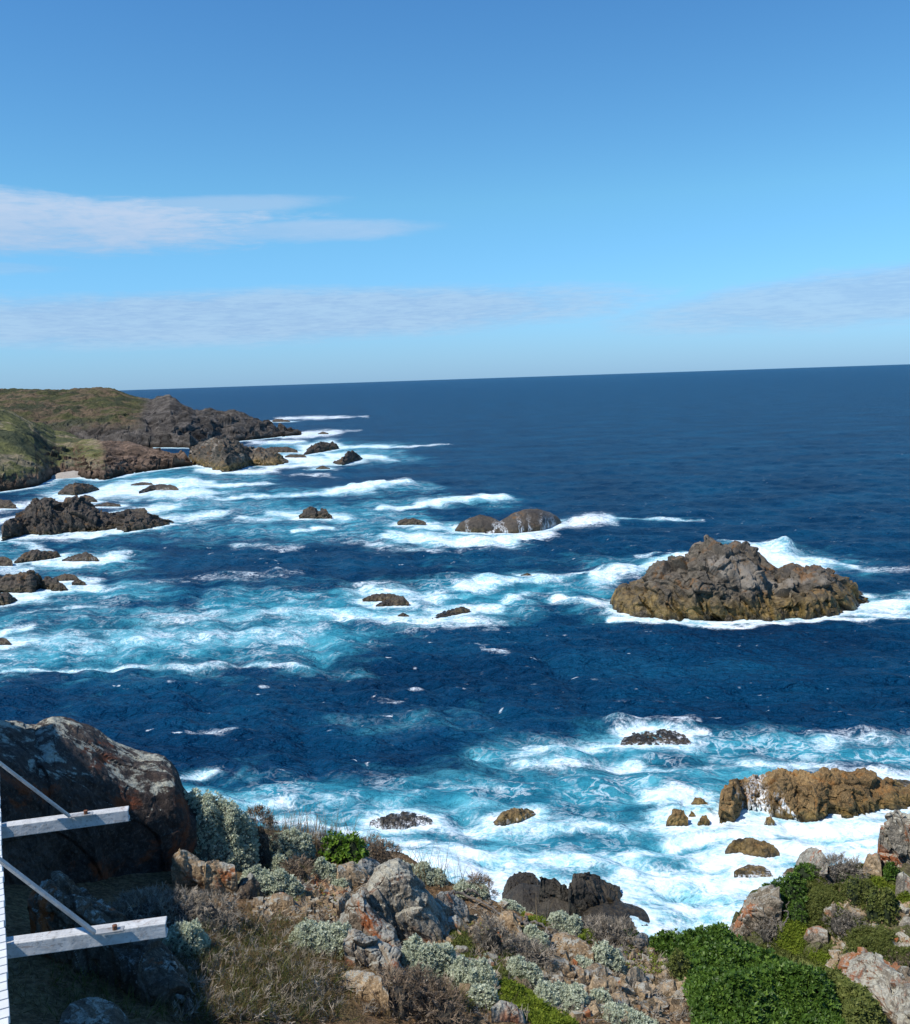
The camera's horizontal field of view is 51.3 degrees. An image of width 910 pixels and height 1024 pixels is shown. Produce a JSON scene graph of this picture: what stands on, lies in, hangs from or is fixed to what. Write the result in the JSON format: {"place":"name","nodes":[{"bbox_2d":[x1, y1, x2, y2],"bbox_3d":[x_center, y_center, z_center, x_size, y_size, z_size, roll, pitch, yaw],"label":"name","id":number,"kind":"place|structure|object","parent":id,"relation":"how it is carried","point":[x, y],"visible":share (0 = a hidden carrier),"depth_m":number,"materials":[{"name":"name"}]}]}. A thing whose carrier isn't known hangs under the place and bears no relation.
{"place":"outdoors","nodes":[
{"label":"outdoors","id":0,"kind":"place"},
{"bbox_2d":[0,408,195,491],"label":"headland","id":1,"kind":"structure","parent":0,"point":[32,454],"depth_m":294.18,"materials":[{"name":"plant"}]},
{"bbox_2d":[0,387,301,447],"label":"headland","id":2,"kind":"structure","parent":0,"point":[104,414],"depth_m":447.47,"materials":[{"name":"plant"}]},
{"bbox_2d":[4,829,895,1023],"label":"hillside","id":3,"kind":"structure","parent":0,"point":[17,912],"depth_m":7.66,"materials":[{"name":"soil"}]},
{"bbox_2d":[0,798,9,1023],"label":"slatted deck","id":4,"kind":"structure","parent":3,"relation":"on","point":[4,1009],"depth_m":2.84,"materials":[{"name":"white paint"}]},
{"bbox_2d":[0,761,129,838],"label":"outrigger beam","id":5,"kind":"structure","parent":4,"relation":"attached to","point":[65,820],"depth_m":3.81,"materials":[{"name":"white paint"}]},
{"bbox_2d":[0,857,167,958],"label":"outrigger beam","id":6,"kind":"structure","parent":4,"relation":"attached to","point":[86,935],"depth_m":3.00,"materials":[{"name":"white paint"}]},
{"bbox_2d":[59,997,129,1023],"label":"rock","id":7,"kind":"object","parent":3,"relation":"on","point":[92,1010],"visible":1,"depth_m":6.13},
{"bbox_2d":[0,716,196,885],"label":"boulder","id":8,"kind":"object","parent":3,"relation":"on","point":[68,765],"visible":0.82,"depth_m":9.80,"materials":[{"name":"stone"}]},
{"bbox_2d":[27,871,195,1019],"bbox_3d":[-2.523,3.184,7.159,1.688,0.761,0.671,1,9,21],"label":"rock","id":9,"kind":"object","parent":3,"relation":"on","point":[151,970],"visible":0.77,"depth_m":7.03,"materials":[{"name":"stone"}]},
{"bbox_2d":[108,880,244,937],"bbox_3d":[-2.575,3.625,8.510,1.312,0.600,1.067,-2,8,0],"label":"dry shrub","id":10,"kind":"object","parent":3,"relation":"on","point":[150,908],"visible":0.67,"depth_m":8.54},
{"bbox_2d":[162,918,210,960],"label":"silver bush","id":11,"kind":"object","parent":3,"relation":"on","point":[182,935],"visible":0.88,"depth_m":7.75,"materials":[{"name":"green plant"}]},
{"bbox_2d":[171,848,204,885],"bbox_3d":[-2.812,3.770,10.092,0.392,0.439,0.328,-4,8,-14],"label":"rock","id":12,"kind":"object","parent":3,"relation":"on","point":[187,867],"visible":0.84,"depth_m":9.98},
{"bbox_2d":[204,860,237,895],"bbox_3d":[-2.446,3.800,9.870,0.361,0.444,0.309,-5,9,-23],"label":"rock","id":13,"kind":"object","parent":3,"relation":"on","point":[218,874],"visible":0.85,"depth_m":9.78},
{"bbox_2d":[184,788,260,870],"bbox_3d":[-2.775,3.770,11.006,1.030,1.177,0.871,-2,8,0],"label":"silver bush","id":14,"kind":"object","parent":3,"relation":"on","point":[227,832],"visible":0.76,"depth_m":10.82,"materials":[{"name":"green plant"}]},
{"bbox_2d":[233,872,267,898],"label":"rock","id":15,"kind":"object","parent":3,"relation":"on","point":[250,885],"visible":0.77,"depth_m":9.88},
{"bbox_2d":[247,803,282,868],"bbox_3d":[-2.378,3.926,11.376,0.675,1.016,0.591,-2,8,0],"label":"dry shrub","id":16,"kind":"object","parent":3,"relation":"on","point":[264,840],"visible":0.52,"depth_m":11.31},
{"bbox_2d":[238,864,304,897],"bbox_3d":[-1.981,3.990,10.182,0.732,0.470,0.470,-4,8,-17],"label":"silver bush","id":17,"kind":"object","parent":3,"relation":"on","point":[278,880],"visible":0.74,"depth_m":10.13,"materials":[{"name":"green plant"}]},
{"bbox_2d":[268,892,294,909],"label":"rock","id":18,"kind":"object","parent":3,"relation":"on","point":[280,899],"visible":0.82,"depth_m":9.66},
{"bbox_2d":[268,826,315,861],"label":"silver bush","id":19,"kind":"object","parent":3,"relation":"on","point":[305,846],"visible":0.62,"depth_m":11.76,"materials":[{"name":"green plant"}]},
{"bbox_2d":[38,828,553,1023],"bbox_3d":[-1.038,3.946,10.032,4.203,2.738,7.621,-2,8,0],"label":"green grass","id":20,"kind":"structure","parent":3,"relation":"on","point":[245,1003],"depth_m":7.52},
{"bbox_2d":[279,853,317,883],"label":"dry shrub","id":21,"kind":"object","parent":3,"relation":"on","point":[298,870],"visible":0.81,"depth_m":10.93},
{"bbox_2d":[286,917,351,959],"bbox_3d":[-1.217,3.937,8.715,0.700,0.442,0.544,-2,8,0],"label":"silver bush","id":22,"kind":"object","parent":3,"relation":"on","point":[329,936],"visible":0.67,"depth_m":8.62,"materials":[{"name":"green plant"}]},
{"bbox_2d":[311,856,336,881],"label":"silver bush","id":23,"kind":"object","parent":3,"relation":"on","point":[324,866],"visible":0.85,"depth_m":11.03,"materials":[{"name":"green plant"}]},
{"bbox_2d":[317,830,369,864],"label":"green plant","id":24,"kind":"object","parent":3,"relation":"on","point":[342,849],"visible":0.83,"depth_m":11.78,"materials":[{"name":"green plant"}]},
{"bbox_2d":[336,861,370,885],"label":"rock","id":25,"kind":"object","parent":3,"relation":"on","point":[353,873],"visible":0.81,"depth_m":11.13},
{"bbox_2d":[341,970,390,1015],"bbox_3d":[-0.720,3.940,7.886,0.640,0.235,0.226,5,10,40],"label":"rock","id":26,"kind":"object","parent":3,"relation":"on","point":[371,980],"visible":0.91,"depth_m":7.81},
{"bbox_2d":[339,887,401,951],"bbox_3d":[-0.777,3.990,9.317,0.768,0.528,0.435,1,9,22],"label":"rock","id":27,"kind":"object","parent":3,"relation":"on","point":[361,914],"visible":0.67,"depth_m":9.22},
{"bbox_2d":[342,928,405,977],"bbox_3d":[-0.697,3.962,8.562,0.598,0.441,0.476,-2,8,0],"label":"rock","id":28,"kind":"object","parent":3,"relation":"on","point":[371,952],"visible":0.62,"depth_m":8.45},
{"bbox_2d":[359,831,404,863],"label":"dry shrub","id":29,"kind":"object","parent":3,"relation":"on","point":[379,857],"visible":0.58,"depth_m":12.40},
{"bbox_2d":[245,800,553,926],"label":"rim grass","id":30,"kind":"structure","parent":3,"relation":"on","point":[285,827],"depth_m":12.42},
{"bbox_2d":[365,858,449,942],"bbox_3d":[-0.502,4.036,9.822,0.882,0.847,0.791,-2,8,0],"label":"rock","id":31,"kind":"object","parent":3,"relation":"on","point":[403,902],"visible":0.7,"depth_m":9.58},
{"bbox_2d":[362,960,475,1023],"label":"dry shrub","id":32,"kind":"object","parent":3,"relation":"on","point":[426,1002],"visible":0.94,"depth_m":7.79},
{"bbox_2d":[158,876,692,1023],"bbox_3d":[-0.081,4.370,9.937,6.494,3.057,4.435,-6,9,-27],"label":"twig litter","id":33,"kind":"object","parent":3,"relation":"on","point":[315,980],"visible":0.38,"depth_m":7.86,"materials":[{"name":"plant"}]},
{"bbox_2d":[403,860,448,887],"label":"silver bush","id":34,"kind":"object","parent":3,"relation":"on","point":[433,876],"visible":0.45,"depth_m":12.06,"materials":[{"name":"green plant"}]},
{"bbox_2d":[400,932,456,978],"bbox_3d":[-0.240,4.150,8.777,0.621,0.515,0.467,-4,8,-13],"label":"silver bush","id":35,"kind":"object","parent":3,"relation":"on","point":[434,955],"visible":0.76,"depth_m":8.70,"materials":[{"name":"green plant"}]},
{"bbox_2d":[435,891,469,921],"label":"rock","id":36,"kind":"object","parent":3,"relation":"on","point":[451,904],"visible":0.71,"depth_m":10.45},
{"bbox_2d":[447,929,476,957],"bbox_3d":[0.056,4.402,9.692,0.370,0.240,0.762,-2,8,0],"label":"moss cushion","id":37,"kind":"object","parent":3,"relation":"on","point":[465,942],"visible":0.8,"depth_m":9.61,"materials":[{"name":"green plant"}]},
{"bbox_2d":[453,879,489,899],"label":"silver bush","id":38,"kind":"object","parent":3,"relation":"on","point":[461,886],"visible":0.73,"depth_m":11.91,"materials":[{"name":"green plant"}]},
{"bbox_2d":[449,954,499,989],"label":"silver bush","id":39,"kind":"object","parent":3,"relation":"on","point":[480,971],"visible":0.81,"depth_m":8.47,"materials":[{"name":"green plant"}]},
{"bbox_2d":[465,983,499,1010],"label":"silver bush","id":40,"kind":"object","parent":3,"relation":"on","point":[477,990],"visible":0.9,"depth_m":8.13,"materials":[{"name":"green plant"}]},
{"bbox_2d":[464,868,500,899],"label":"dry shrub","id":41,"kind":"object","parent":3,"relation":"on","point":[483,880],"visible":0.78,"depth_m":12.03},
{"bbox_2d":[469,910,514,956],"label":"dry shrub","id":42,"kind":"object","parent":3,"relation":"on","point":[491,936],"visible":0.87,"depth_m":9.66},
{"bbox_2d":[491,1000,525,1023],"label":"rock","id":43,"kind":"object","parent":3,"relation":"on","point":[501,1011],"visible":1,"depth_m":8.00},
{"bbox_2d":[497,910,521,932],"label":"rock","id":44,"kind":"object","parent":3,"relation":"on","point":[509,917],"visible":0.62,"depth_m":10.65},
{"bbox_2d":[506,953,543,987],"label":"silver bush","id":45,"kind":"object","parent":3,"relation":"on","point":[516,962],"visible":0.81,"depth_m":9.05,"materials":[{"name":"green plant"}]},
{"bbox_2d":[501,926,557,973],"bbox_3d":[0.752,4.541,9.697,0.746,0.471,0.567,3,9,31],"label":"dry shrub","id":46,"kind":"object","parent":3,"relation":"on","point":[535,955],"visible":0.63,"depth_m":9.68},
{"bbox_2d":[523,923,549,951],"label":"silver bush","id":47,"kind":"object","parent":3,"relation":"on","point":[529,930],"visible":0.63,"depth_m":10.35,"materials":[{"name":"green plant"}]},
{"bbox_2d":[497,977,579,1023],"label":"moss cushion","id":48,"kind":"object","parent":3,"relation":"on","point":[541,1011],"visible":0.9,"depth_m":8.31,"materials":[{"name":"green plant"}]},
{"bbox_2d":[267,862,833,1012],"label":"herbs","id":49,"kind":"object","parent":3,"relation":"on","point":[641,952],"visible":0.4,"depth_m":10.72,"materials":[{"name":"green plant"}]},
{"bbox_2d":[547,955,570,976],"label":"rock","id":50,"kind":"object","parent":3,"relation":"on","point":[561,964],"visible":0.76,"depth_m":9.63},
{"bbox_2d":[533,978,589,1013],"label":"silver bush","id":51,"kind":"object","parent":3,"relation":"on","point":[557,993],"visible":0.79,"depth_m":8.58,"materials":[{"name":"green plant"}]},
{"bbox_2d":[546,910,583,935],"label":"silver bush","id":52,"kind":"object","parent":3,"relation":"on","point":[572,924],"visible":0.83,"depth_m":11.25,"materials":[{"name":"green plant"}]},
{"bbox_2d":[551,932,593,959],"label":"rock","id":53,"kind":"object","parent":3,"relation":"on","point":[576,944],"visible":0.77,"depth_m":10.37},
{"bbox_2d":[251,873,909,1023],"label":"gravel","id":54,"kind":"structure","parent":3,"relation":"on","point":[328,892],"depth_m":9.96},
{"bbox_2d":[867,875,909,903],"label":"scrub mat","id":55,"kind":"object","parent":54,"relation":"on","point":[878,882],"visible":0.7,"depth_m":28.71,"materials":[{"name":"green plant"}]},
{"bbox_2d":[584,963,608,978],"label":"rock","id":56,"kind":"object","parent":3,"relation":"on","point":[591,970],"visible":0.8,"depth_m":9.76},
{"bbox_2d":[589,987,612,1003],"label":"silver bush","id":57,"kind":"object","parent":3,"relation":"on","point":[598,994],"visible":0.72,"depth_m":8.76,"materials":[{"name":"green plant"}]},
{"bbox_2d":[591,940,626,974],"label":"silver bush","id":58,"kind":"object","parent":3,"relation":"on","point":[606,954],"visible":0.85,"depth_m":10.14,"materials":[{"name":"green plant"}]},
{"bbox_2d":[581,912,641,951],"bbox_3d":[1.811,5.024,11.332,0.877,0.437,0.773,-2,8,0],"label":"dry shrub","id":59,"kind":"object","parent":3,"relation":"on","point":[616,933],"visible":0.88,"depth_m":11.27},
{"bbox_2d":[604,976,621,993],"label":"rock","id":60,"kind":"object","parent":3,"relation":"on","point":[610,983],"visible":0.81,"depth_m":9.17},
{"bbox_2d":[600,1001,658,1023],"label":"silver bush","id":61,"kind":"object","parent":3,"relation":"on","point":[618,1009],"visible":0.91,"depth_m":8.49,"materials":[{"name":"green plant"}]},
{"bbox_2d":[625,966,646,986],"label":"rock","id":62,"kind":"object","parent":3,"relation":"on","point":[636,972],"visible":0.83,"depth_m":9.94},
{"bbox_2d":[666,947,691,978],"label":"green bush","id":63,"kind":"object","parent":3,"relation":"on","point":[677,963],"visible":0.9,"depth_m":10.47,"materials":[{"name":"green plant"}]},
{"bbox_2d":[647,921,845,1023],"bbox_3d":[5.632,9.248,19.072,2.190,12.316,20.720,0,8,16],"label":"green bush","id":64,"kind":"object","parent":3,"relation":"on","point":[731,977],"visible":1,"depth_m":9.62,"materials":[{"name":"green plant"}]},
{"bbox_2d":[825,966,888,1023],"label":"green bush","id":65,"kind":"object","parent":3,"relation":"on","point":[860,1004],"visible":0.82,"depth_m":9.86,"materials":[{"name":"green plant"}]},
{"bbox_2d":[837,947,909,982],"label":"rock","id":66,"kind":"object","parent":3,"relation":"on","point":[843,964],"visible":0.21,"depth_m":12.39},
{"bbox_2d":[845,952,909,1023],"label":"rock","id":67,"kind":"object","parent":3,"relation":"on","point":[889,988],"visible":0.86,"depth_m":10.81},
{"bbox_2d":[0,364,909,936],"bbox_3d":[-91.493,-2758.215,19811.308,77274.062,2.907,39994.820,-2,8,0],"label":"sea","id":68,"kind":"structure","parent":0,"point":[238,640],"depth_m":97.37,"materials":[{"name":"liquid"}]},
{"bbox_2d":[0,569,42,592],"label":"rock","id":69,"kind":"object","parent":68,"relation":"on","point":[29,581],"visible":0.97,"depth_m":120.54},
{"bbox_2d":[14,549,59,563],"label":"rock","id":70,"kind":"object","parent":68,"relation":"on","point":[32,555],"visible":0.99,"depth_m":142.57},
{"bbox_2d":[41,576,67,590],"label":"rock","id":71,"kind":"object","parent":68,"relation":"on","point":[50,583],"visible":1,"depth_m":121.07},
{"bbox_2d":[58,482,98,495],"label":"rock","id":72,"kind":"object","parent":68,"relation":"on","point":[75,488],"visible":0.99,"depth_m":232.25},
{"bbox_2d":[1,495,173,540],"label":"rock","id":73,"kind":"object","parent":68,"relation":"on","point":[48,516],"visible":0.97,"depth_m":170.19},
{"bbox_2d":[188,437,288,471],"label":"island rock","id":74,"kind":"object","parent":68,"relation":"on","point":[223,455],"visible":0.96,"depth_m":296.44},
{"bbox_2d":[298,506,331,518],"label":"rock","id":75,"kind":"object","parent":68,"relation":"in","point":[310,512],"visible":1,"depth_m":177.36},
{"bbox_2d":[304,441,338,454],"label":"rock","id":76,"kind":"object","parent":68,"relation":"on","point":[320,446],"visible":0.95,"depth_m":349.38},
{"bbox_2d":[376,596,408,606],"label":"rock","id":77,"kind":"object","parent":68,"relation":"on","point":[399,601],"visible":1,"depth_m":106.37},
{"bbox_2d":[369,811,432,829],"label":"surf rock","id":78,"kind":"object","parent":68,"relation":"on","point":[402,820],"visible":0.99,"depth_m":54.03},
{"bbox_2d":[455,514,504,532],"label":"rock","id":79,"kind":"object","parent":68,"relation":"on","point":[479,523],"visible":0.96,"depth_m":155.03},
{"bbox_2d":[493,807,534,825],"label":"surf rock","id":80,"kind":"object","parent":68,"relation":"in","point":[511,816],"visible":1,"depth_m":53.83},
{"bbox_2d":[502,871,539,898],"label":"shore rock","id":81,"kind":"object","parent":68,"relation":"on","point":[519,877],"visible":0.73,"depth_m":46.62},
{"bbox_2d":[485,509,561,533],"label":"rock","id":82,"kind":"object","parent":68,"relation":"on","point":[527,520],"visible":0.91,"depth_m":154.57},
{"bbox_2d":[504,883,571,918],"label":"shore rock","id":83,"kind":"object","parent":68,"relation":"on","point":[522,895],"visible":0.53,"depth_m":44.60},
{"bbox_2d":[538,876,561,902],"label":"shore rock","id":84,"kind":"object","parent":68,"relation":"on","point":[548,888],"visible":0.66,"depth_m":44.66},
{"bbox_2d":[568,872,621,916],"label":"shore rock","id":85,"kind":"object","parent":68,"relation":"on","point":[586,890],"visible":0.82,"depth_m":44.57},
{"bbox_2d":[581,901,649,931],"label":"shore rock","id":86,"kind":"object","parent":68,"relation":"on","point":[617,909],"visible":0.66,"depth_m":44.03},
{"bbox_2d":[620,729,690,744],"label":"awash rock","id":87,"kind":"object","parent":68,"relation":"on","point":[670,737],"visible":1,"depth_m":65.11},
{"bbox_2d":[666,809,687,826],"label":"surf rock","id":88,"kind":"object","parent":68,"relation":"in","point":[677,817],"visible":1,"depth_m":52.74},
{"bbox_2d":[610,535,868,621],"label":"sea stack","id":89,"kind":"object","parent":68,"relation":"on","point":[709,579],"visible":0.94,"depth_m":97.15,"materials":[{"name":"stone"}]},
{"bbox_2d":[725,837,779,857],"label":"surf rock","id":90,"kind":"object","parent":68,"relation":"on","point":[749,846],"visible":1,"depth_m":49.53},
{"bbox_2d":[734,864,772,877],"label":"surf rock","id":91,"kind":"object","parent":68,"relation":"on","point":[748,870],"visible":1,"depth_m":47.39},
{"bbox_2d":[718,767,909,823],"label":"rock ledge","id":92,"kind":"object","parent":68,"relation":"on","point":[803,795],"visible":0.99,"depth_m":53.75,"materials":[{"name":"stone"}]},
{"bbox_2d":[0,0,909,389],"label":"sky","id":93,"kind":"structure","parent":0,"point":[194,193],"materials":[{"name":"blue"}]},
{"bbox_2d":[731,863,909,964],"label":"coastal spur","id":94,"kind":"structure","parent":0,"point":[905,868],"depth_m":28.41,"materials":[{"name":"stone"}]},
{"bbox_2d":[729,884,782,938],"bbox_3d":[9.151,12.272,29.176,1.789,1.771,1.284,-2,8,0],"label":"rock","id":95,"kind":"object","parent":94,"relation":"on","point":[762,903],"visible":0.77,"depth_m":28.72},
{"bbox_2d":[753,915,783,945],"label":"scrub bush","id":96,"kind":"object","parent":94,"relation":"on","point":[767,935],"visible":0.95,"depth_m":28.43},
{"bbox_2d":[760,871,809,905],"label":"scrub bush","id":97,"kind":"object","parent":94,"relation":"on","point":[792,888],"visible":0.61,"depth_m":29.25,"materials":[{"name":"green plant"}]},
{"bbox_2d":[780,891,810,924],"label":"scrub bush","id":98,"kind":"object","parent":94,"relation":"on","point":[797,911],"visible":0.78,"depth_m":28.64,"materials":[{"name":"green plant"}]},
{"bbox_2d":[773,916,836,967],"bbox_3d":[10.274,12.668,27.976,1.189,0.797,2.551,-5,9,-22],"label":"scrub mat","id":99,"kind":"object","parent":94,"relation":"on","point":[791,934],"visible":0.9,"depth_m":28.11,"materials":[{"name":"green plant"}]},
{"bbox_2d":[793,861,819,881],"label":"scrub bush","id":100,"kind":"object","parent":94,"relation":"on","point":[802,870],"visible":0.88,"depth_m":29.94,"materials":[{"name":"green plant"}]},
{"bbox_2d":[796,847,827,873],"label":"rock","id":101,"kind":"object","parent":94,"relation":"on","point":[811,855],"visible":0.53,"depth_m":31.54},
{"bbox_2d":[803,926,828,945],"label":"rock","id":102,"kind":"object","parent":94,"relation":"on","point":[813,934],"visible":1,"depth_m":28.03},
{"bbox_2d":[801,882,855,931],"bbox_3d":[11.406,11.909,28.867,1.899,1.036,1.529,-2,8,0],"label":"scrub mat","id":103,"kind":"object","parent":94,"relation":"on","point":[816,894],"visible":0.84,"depth_m":28.82,"materials":[{"name":"green plant"}]},
{"bbox_2d":[748,862,909,970],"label":"ground cover","id":104,"kind":"object","parent":94,"relation":"on","point":[795,957],"visible":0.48,"depth_m":28.05,"materials":[{"name":"green plant"}]},
{"bbox_2d":[843,923,909,966],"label":"scrub mat","id":105,"kind":"object","parent":104,"relation":"on","point":[882,939],"visible":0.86,"depth_m":27.05,"materials":[{"name":"green plant"}]},
{"bbox_2d":[810,851,871,884],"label":"scrub bush","id":106,"kind":"object","parent":94,"relation":"on","point":[833,874],"visible":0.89,"depth_m":29.52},
{"bbox_2d":[822,906,871,938],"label":"scrub bush","id":107,"kind":"object","parent":94,"relation":"on","point":[840,924],"visible":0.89,"depth_m":28.02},
{"bbox_2d":[842,873,875,908],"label":"scrub bush","id":108,"kind":"object","parent":94,"relation":"on","point":[855,888],"visible":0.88,"depth_m":28.60,"materials":[{"name":"green plant"}]},
{"bbox_2d":[863,853,881,876],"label":"rock","id":109,"kind":"object","parent":94,"relation":"on","point":[873,862],"visible":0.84,"depth_m":29.25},
{"bbox_2d":[860,885,901,926],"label":"scrub bush","id":110,"kind":"object","parent":94,"relation":"on","point":[882,903],"visible":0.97,"depth_m":27.92,"materials":[{"name":"green plant"}]},
{"bbox_2d":[882,861,898,883],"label":"scrub bush","id":111,"kind":"object","parent":94,"relation":"on","point":[890,871],"visible":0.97,"depth_m":28.97,"materials":[{"name":"green plant"}]},
{"bbox_2d":[877,809,909,868],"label":"rock","id":112,"kind":"object","parent":94,"relation":"on","point":[894,840],"visible":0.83,"depth_m":29.35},
{"bbox_2d":[895,872,909,897],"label":"rock","id":113,"kind":"object","parent":94,"relation":"on","point":[903,881],"visible":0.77,"depth_m":28.26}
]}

